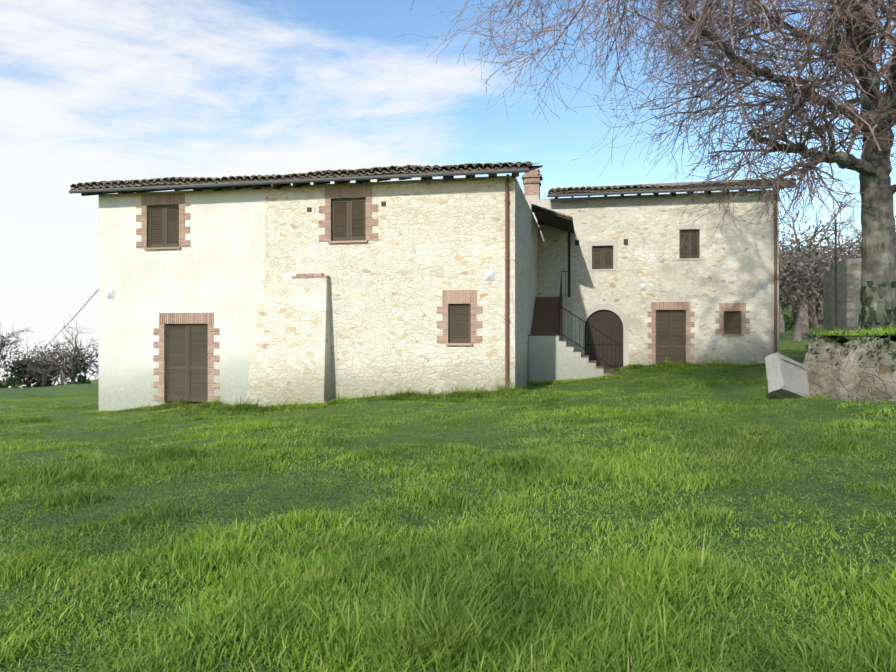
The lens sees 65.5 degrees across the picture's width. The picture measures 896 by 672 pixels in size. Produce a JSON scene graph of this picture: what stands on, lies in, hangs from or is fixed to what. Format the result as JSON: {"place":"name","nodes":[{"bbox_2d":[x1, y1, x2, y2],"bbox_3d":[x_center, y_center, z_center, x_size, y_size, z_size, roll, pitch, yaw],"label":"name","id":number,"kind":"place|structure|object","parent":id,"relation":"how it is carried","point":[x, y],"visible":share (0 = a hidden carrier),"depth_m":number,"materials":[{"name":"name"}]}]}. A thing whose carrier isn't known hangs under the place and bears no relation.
{"place":"outdoors","nodes":[
{"label":"outdoors","id":0,"kind":"place"},
{"bbox_2d":[0,295,895,671],"bbox_3d":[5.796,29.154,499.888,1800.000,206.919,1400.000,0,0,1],"label":"meadow ground","id":1,"kind":"structure","parent":0,"point":[466,435],"depth_m":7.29,"materials":[{"name":"green plant"}]},
{"bbox_2d":[69,161,795,410],"bbox_3d":[1.348,-1.979,26.938,22.540,10.288,17.250,0,0,11],"label":"farmhouse","id":2,"kind":"object","parent":1,"relation":"on","point":[279,288],"visible":0.92,"depth_m":20.52,"materials":[{"name":"paint"}]},
{"bbox_2d":[25,222,839,363],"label":"cables","id":3,"kind":"object","parent":2,"relation":"attached to","point":[98,289],"visible":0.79,"depth_m":25.19,"materials":[{"name":"grey plastic"}]},
{"bbox_2d":[0,182,895,387],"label":"woodland","id":4,"kind":"object","parent":1,"relation":"on","point":[800,280],"visible":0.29,"depth_m":53.44,"materials":[{"name":"brown plant"}]},
{"bbox_2d":[528,204,618,381],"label":"staircase","id":5,"kind":"structure","parent":1,"relation":"on","point":[553,354],"depth_m":22.60,"materials":[{"name":"paint"}]},
{"bbox_2d":[765,352,810,398],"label":"stone block","id":6,"kind":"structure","parent":1,"relation":"on","point":[787,377],"depth_m":14.79,"materials":[{"name":"white stone"}]},
{"bbox_2d":[823,219,861,332],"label":"outbuilding","id":7,"kind":"structure","parent":1,"relation":"on","point":[842,305],"depth_m":23.90,"materials":[{"name":"stone"}]},
{"bbox_2d":[803,328,895,401],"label":"retaining wall","id":8,"kind":"structure","parent":1,"relation":"on","point":[856,368],"depth_m":13.89,"materials":[{"name":"stone"}]},
{"bbox_2d":[811,332,895,335],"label":"terrace top","id":9,"kind":"structure","parent":1,"relation":"on","point":[843,335],"depth_m":14.81,"materials":[{"name":"green plant"}]},
{"bbox_2d":[396,0,895,341],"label":"bare tree","id":10,"kind":"object","parent":9,"relation":"on","point":[874,120],"visible":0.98,"depth_m":14.46,"materials":[{"name":"brown plant"}]},
{"bbox_2d":[0,0,895,387],"label":"sky","id":11,"kind":"structure","parent":0,"point":[91,90],"materials":[{"name":"blue"}]}
]}

